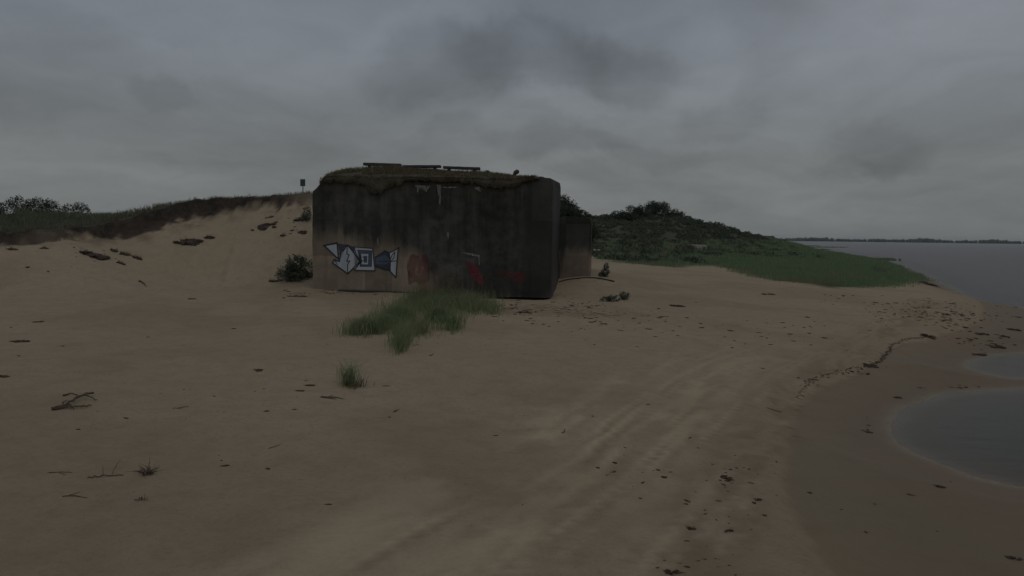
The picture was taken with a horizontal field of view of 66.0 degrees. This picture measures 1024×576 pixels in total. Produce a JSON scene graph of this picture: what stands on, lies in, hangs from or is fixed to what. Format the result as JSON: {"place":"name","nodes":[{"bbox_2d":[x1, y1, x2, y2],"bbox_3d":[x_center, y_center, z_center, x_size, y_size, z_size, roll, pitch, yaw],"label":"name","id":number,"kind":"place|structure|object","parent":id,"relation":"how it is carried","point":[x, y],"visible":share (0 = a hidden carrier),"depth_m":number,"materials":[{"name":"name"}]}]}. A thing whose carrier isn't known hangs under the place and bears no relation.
{"place":"outdoors","nodes":[
{"label":"outdoors","id":0,"kind":"place"},
{"bbox_2d":[0,193,1023,575],"bbox_3d":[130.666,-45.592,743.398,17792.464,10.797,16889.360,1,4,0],"label":"ground","id":1,"kind":"structure","parent":0,"point":[432,477],"depth_m":12.37,"materials":[{"name":"beige sand"}]},
{"bbox_2d":[10,340,29,342],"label":"seaweed clump","id":2,"kind":"object","parent":1,"relation":"on","point":[17,341],"visible":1,"depth_m":17.69,"materials":[{"name":"brown plant"}]},
{"bbox_2d":[0,195,44,212],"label":"skyline shrub","id":3,"kind":"object","parent":1,"relation":"on","point":[31,203],"visible":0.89,"depth_m":47.53,"materials":[{"name":"green plant"}]},
{"bbox_2d":[32,198,64,212],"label":"skyline shrub","id":4,"kind":"object","parent":1,"relation":"on","point":[50,205],"visible":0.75,"depth_m":48.14,"materials":[{"name":"green plant"}]},
{"bbox_2d":[56,202,90,214],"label":"shrub","id":5,"kind":"object","parent":1,"relation":"on","point":[77,207],"visible":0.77,"depth_m":49.69,"materials":[{"name":"green plant"}]},
{"bbox_2d":[51,392,96,409],"bbox_3d":[-6.396,1.672,11.796,0.432,0.105,1.031,1,4,0],"label":"driftwood branch","id":6,"kind":"object","parent":1,"relation":"on","point":[65,405],"visible":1,"depth_m":11.51,"materials":[{"name":"brown wood"}]},
{"bbox_2d":[62,492,87,497],"bbox_3d":[-4.400,2.096,7.926,0.231,0.018,0.171,4,5,43],"label":"thin twig","id":7,"kind":"object","parent":1,"relation":"on","point":[74,495],"visible":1,"depth_m":7.94,"materials":[{"name":"brown wood"}]},
{"bbox_2d":[79,247,109,259],"bbox_3d":[-19.156,-1.573,36.349,1.668,0.686,0.819,1,4,0],"label":"turf clod","id":8,"kind":"object","parent":1,"relation":"on","point":[97,256],"visible":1,"depth_m":36.15,"materials":[{"name":"soil"}]},
{"bbox_2d":[87,460,122,477],"bbox_3d":[-4.503,2.004,8.710,0.350,0.106,0.332,-2,4,-32],"label":"thin twig","id":9,"kind":"object","parent":1,"relation":"on","point":[105,474],"visible":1,"depth_m":8.62,"materials":[{"name":"brown wood"}]},
{"bbox_2d":[120,251,131,255],"bbox_3d":[-18.418,-1.675,37.582,0.773,0.341,0.424,0,4,-16],"label":"turf clod","id":10,"kind":"object","parent":1,"relation":"on","point":[123,253],"visible":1,"depth_m":37.52,"materials":[{"name":"soil"}]},
{"bbox_2d":[132,254,142,259],"bbox_3d":[-17.861,-1.493,37.501,0.495,0.361,0.474,-3,5,-42],"label":"turf clod","id":11,"kind":"object","parent":1,"relation":"on","point":[136,257],"visible":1,"depth_m":37.49,"materials":[{"name":"soil"}]},
{"bbox_2d":[127,457,160,475],"bbox_3d":[-4.067,1.971,8.728,0.279,0.217,0.318,2,4,19],"label":"dead plant","id":12,"kind":"object","parent":1,"relation":"on","point":[147,472],"visible":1,"depth_m":8.72,"materials":[{"name":"brown plant"}]},
{"bbox_2d":[0,191,312,244],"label":"dune grass","id":13,"kind":"structure","parent":1,"relation":"on","point":[101,216],"depth_m":41.83,"materials":[{"name":"green plant"}]},
{"bbox_2d":[172,237,203,245],"bbox_3d":[-16.246,-2.350,39.406,1.688,0.560,0.742,1,4,0],"label":"turf clod","id":14,"kind":"object","parent":1,"relation":"on","point":[191,242],"visible":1,"depth_m":39.32,"materials":[{"name":"soil"}]},
{"bbox_2d":[204,233,214,238],"bbox_3d":[-15.314,-2.624,39.865,0.662,0.330,0.437,1,4,11],"label":"turf clod","id":15,"kind":"object","parent":1,"relation":"on","point":[210,237],"visible":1,"depth_m":39.83,"materials":[{"name":"soil"}]},
{"bbox_2d":[251,221,276,230],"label":"turf clod","id":16,"kind":"object","parent":1,"relation":"on","point":[263,227],"visible":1,"depth_m":40.60,"materials":[{"name":"soil"}]},
{"bbox_2d":[269,278,282,281],"bbox_3d":[-10.846,-0.389,36.467,0.955,0.350,0.517,1,4,0],"label":"turf clod","id":17,"kind":"object","parent":1,"relation":"on","point":[273,280],"visible":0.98,"depth_m":36.40,"materials":[{"name":"soil"}]},
{"bbox_2d":[274,254,312,281],"bbox_3d":[-9.936,-0.896,36.217,1.878,1.422,1.269,1,4,0],"label":"bush","id":18,"kind":"object","parent":1,"relation":"on","point":[293,270],"visible":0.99,"depth_m":35.98,"materials":[{"name":"green plant"}]},
{"bbox_2d":[297,229,306,233],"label":"turf clod","id":19,"kind":"object","parent":1,"relation":"on","point":[302,232],"visible":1,"depth_m":40.03,"materials":[{"name":"soil"}]},
{"bbox_2d":[300,179,304,192],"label":"sign post","id":20,"kind":"object","parent":1,"relation":"on","point":[302,182],"visible":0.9,"depth_m":45.16,"materials":[{"name":"metal"}]},
{"bbox_2d":[298,206,311,221],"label":"climbing shrub","id":21,"kind":"object","parent":1,"relation":"on","point":[307,216],"visible":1,"depth_m":40.88,"materials":[{"name":"green plant"}]},
{"bbox_2d":[320,395,344,399],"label":"thin twig","id":22,"kind":"object","parent":1,"relation":"on","point":[329,397],"visible":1,"depth_m":12.91,"materials":[{"name":"brown wood"}]},
{"bbox_2d":[326,357,372,387],"bbox_3d":[-2.890,1.488,14.024,0.856,0.616,0.924,-2,4,-31],"label":"grass tuft","id":23,"kind":"object","parent":1,"relation":"on","point":[348,376],"visible":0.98,"depth_m":14.02,"materials":[{"name":"green plant"}]},
{"bbox_2d":[345,375,374,389],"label":"withered stems","id":24,"kind":"object","parent":1,"relation":"on","point":[360,382],"visible":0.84,"depth_m":13.96,"materials":[{"name":"brown plant"}]},
{"bbox_2d":[338,289,414,293],"bbox_3d":[-5.784,0.159,34.102,3.612,0.092,0.181,2,15,7],"label":"timber plank","id":25,"kind":"object","parent":1,"relation":"on","point":[363,291],"visible":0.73,"depth_m":34.12,"materials":[{"name":"brown wood"}]},
{"bbox_2d":[332,284,516,355],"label":"beach grass","id":26,"kind":"structure","parent":1,"relation":"on","point":[440,306],"depth_m":23.11,"materials":[{"name":"green plant"}]},
{"bbox_2d":[394,271,493,303],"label":"seeding grass","id":27,"kind":"structure","parent":1,"relation":"on","point":[434,287],"depth_m":31.46,"materials":[{"name":"green plant"}]},
{"bbox_2d":[312,163,591,297],"bbox_3d":[-2.239,-2.553,38.120,12.100,7.033,9.576,1,4,6],"label":"concrete bunker","id":28,"kind":"object","parent":1,"relation":"on","point":[379,227],"visible":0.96,"depth_m":33.85,"materials":[{"name":"grey concrete"}]},
{"bbox_2d":[363,163,401,166],"bbox_3d":[-5.854,-5.375,35.592,1.706,0.539,0.312,1,4,6],"label":"wooden bench","id":29,"kind":"object","parent":28,"relation":"on","point":[371,164],"visible":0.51,"depth_m":35.45,"materials":[{"name":"brown wood"}]},
{"bbox_2d":[403,165,440,169],"bbox_3d":[-4.034,-5.260,35.405,1.705,0.504,0.311,1,4,6],"label":"wooden bench","id":30,"kind":"object","parent":28,"relation":"on","point":[426,166],"visible":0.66,"depth_m":35.24,"materials":[{"name":"brown wood"}]},
{"bbox_2d":[443,166,479,171],"bbox_3d":[-2.245,-5.173,35.221,1.658,0.521,0.310,1,4,6],"label":"wooden bench","id":31,"kind":"object","parent":28,"relation":"on","point":[448,168],"visible":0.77,"depth_m":35.08,"materials":[{"name":"brown wood"}]},
{"bbox_2d":[560,204,594,218],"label":"roof shrub","id":32,"kind":"object","parent":28,"relation":"on","point":[568,210],"visible":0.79,"depth_m":40.22,"materials":[{"name":"green plant"}]},
{"bbox_2d":[10,218,1020,575],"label":"beach scraps","id":33,"kind":"object","parent":1,"relation":"on","point":[672,330],"visible":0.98,"depth_m":25.48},
{"bbox_2d":[560,193,579,214],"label":"dune shrub","id":34,"kind":"object","parent":1,"relation":"on","point":[566,201],"visible":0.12,"depth_m":51.24,"materials":[{"name":"green plant"}]},
{"bbox_2d":[559,277,614,281],"bbox_3d":[3.701,-0.404,39.139,2.747,0.269,0.686,1,4,4],"label":"black hose","id":35,"kind":"object","parent":1,"relation":"on","point":[587,277],"visible":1,"depth_m":39.20,"materials":[{"name":"black rubber"}]},
{"bbox_2d":[592,222,600,242],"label":"dune shrub","id":36,"kind":"object","parent":1,"relation":"on","point":[594,231],"visible":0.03,"depth_m":52.61,"materials":[{"name":"green plant"}]},
{"bbox_2d":[598,262,609,276],"bbox_3d":[4.648,-0.883,39.791,0.642,0.852,0.534,1,4,0],"label":"beach shrub","id":37,"kind":"object","parent":1,"relation":"on","point":[601,273],"visible":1,"depth_m":39.73,"materials":[{"name":"green plant"}]},
{"bbox_2d":[599,295,619,301],"bbox_3d":[3.938,0.456,31.772,0.873,0.404,0.613,1,4,0],"label":"creeping shrub","id":38,"kind":"object","parent":1,"relation":"on","point":[610,297],"visible":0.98,"depth_m":31.70,"materials":[{"name":"green plant"}]},
{"bbox_2d":[600,209,639,220],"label":"dune shrub","id":39,"kind":"object","parent":1,"relation":"on","point":[628,216],"visible":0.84,"depth_m":131.78,"materials":[{"name":"green plant"}]},
{"bbox_2d":[619,291,629,299],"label":"creeping shrub","id":40,"kind":"object","parent":1,"relation":"on","point":[622,296],"visible":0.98,"depth_m":32.67,"materials":[{"name":"green plant"}]},
{"bbox_2d":[625,203,654,217],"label":"dune shrub","id":41,"kind":"object","parent":1,"relation":"on","point":[639,210],"visible":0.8,"depth_m":137.68,"materials":[{"name":"green plant"}]},
{"bbox_2d":[643,200,675,216],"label":"round shrub","id":42,"kind":"object","parent":1,"relation":"on","point":[663,206],"visible":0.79,"depth_m":144.69,"materials":[{"name":"green plant"}]},
{"bbox_2d":[663,569,683,574],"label":"seaweed clump","id":43,"kind":"object","parent":1,"relation":"on","point":[669,572],"visible":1,"depth_m":6.97,"materials":[{"name":"brown plant"}]},
{"bbox_2d":[671,209,684,216],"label":"dune shrub","id":44,"kind":"object","parent":1,"relation":"on","point":[677,212],"visible":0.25,"depth_m":148.28,"materials":[{"name":"green plant"}]},
{"bbox_2d":[691,244,706,249],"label":"concrete block","id":45,"kind":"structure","parent":1,"relation":"on","point":[700,246],"depth_m":97.34,"materials":[{"name":"grey concrete"}]},
{"bbox_2d":[592,214,834,262],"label":"dune scrub","id":46,"kind":"object","parent":1,"relation":"on","point":[698,234],"visible":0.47,"depth_m":108.83,"materials":[{"name":"green plant"}]},
{"bbox_2d":[720,475,732,479],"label":"seaweed clump","id":47,"kind":"object","parent":1,"relation":"on","point":[725,477],"visible":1,"depth_m":9.95,"materials":[{"name":"brown plant"}]},
{"bbox_2d":[796,335,935,398],"bbox_3d":[9.851,1.926,21.430,0.771,0.191,13.314,4,5,38],"label":"wrack line","id":48,"kind":"object","parent":1,"relation":"on","point":[883,357],"visible":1,"depth_m":20.27,"materials":[{"name":"brown plant"}]},
{"bbox_2d":[862,363,878,367],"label":"seaweed clump","id":49,"kind":"object","parent":1,"relation":"on","point":[873,365],"visible":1,"depth_m":20.04,"materials":[{"name":"brown plant"}]},
{"bbox_2d":[920,333,934,338],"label":"seaweed clump","id":50,"kind":"object","parent":1,"relation":"on","point":[929,336],"visible":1,"depth_m":26.20,"materials":[{"name":"brown plant"}]},
{"bbox_2d":[919,281,937,286],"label":"seaweed clump","id":51,"kind":"object","parent":1,"relation":"on","point":[927,283],"visible":0.69,"depth_m":59.00,"materials":[{"name":"brown plant"}]},
{"bbox_2d":[985,344,1005,348],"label":"seaweed clump","id":52,"kind":"object","parent":1,"relation":"on","point":[997,346],"visible":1,"depth_m":25.79,"materials":[{"name":"brown plant"}]},
{"bbox_2d":[1004,555,1023,560],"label":"seaweed clump","id":53,"kind":"object","parent":1,"relation":"on","point":[1012,557],"visible":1,"depth_m":8.15,"materials":[{"name":"brown plant"}]},
{"bbox_2d":[0,0,1023,242],"label":"sky","id":54,"kind":"structure","parent":0,"point":[835,119],"materials":[{"name":"grey"}]},
{"bbox_2d":[592,236,934,287],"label":"marsh grass","id":55,"kind":"structure","parent":0,"point":[839,269],"depth_m":76.67,"materials":[{"name":"green plant"}]},
{"bbox_2d":[788,241,1023,305],"bbox_3d":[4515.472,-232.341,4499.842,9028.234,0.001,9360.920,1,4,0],"label":"water","id":56,"kind":"structure","parent":0,"point":[995,271],"depth_m":155.31,"materials":[{"name":"grey liquid"}]},
{"bbox_2d":[818,241,1022,243],"bbox_3d":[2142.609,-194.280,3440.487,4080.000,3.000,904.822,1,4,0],"label":"shore","id":57,"kind":"structure","parent":0,"point":[913,242],"depth_m":3000.54,"materials":[{"name":"beige sand"}]},
{"bbox_2d":[778,237,1023,243],"bbox_3d":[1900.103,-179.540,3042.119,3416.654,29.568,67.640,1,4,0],"label":"woods","id":58,"kind":"object","parent":57,"relation":"on","point":[928,240],"visible":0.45,"depth_m":3025.62,"materials":[{"name":"green plant"}]}
]}

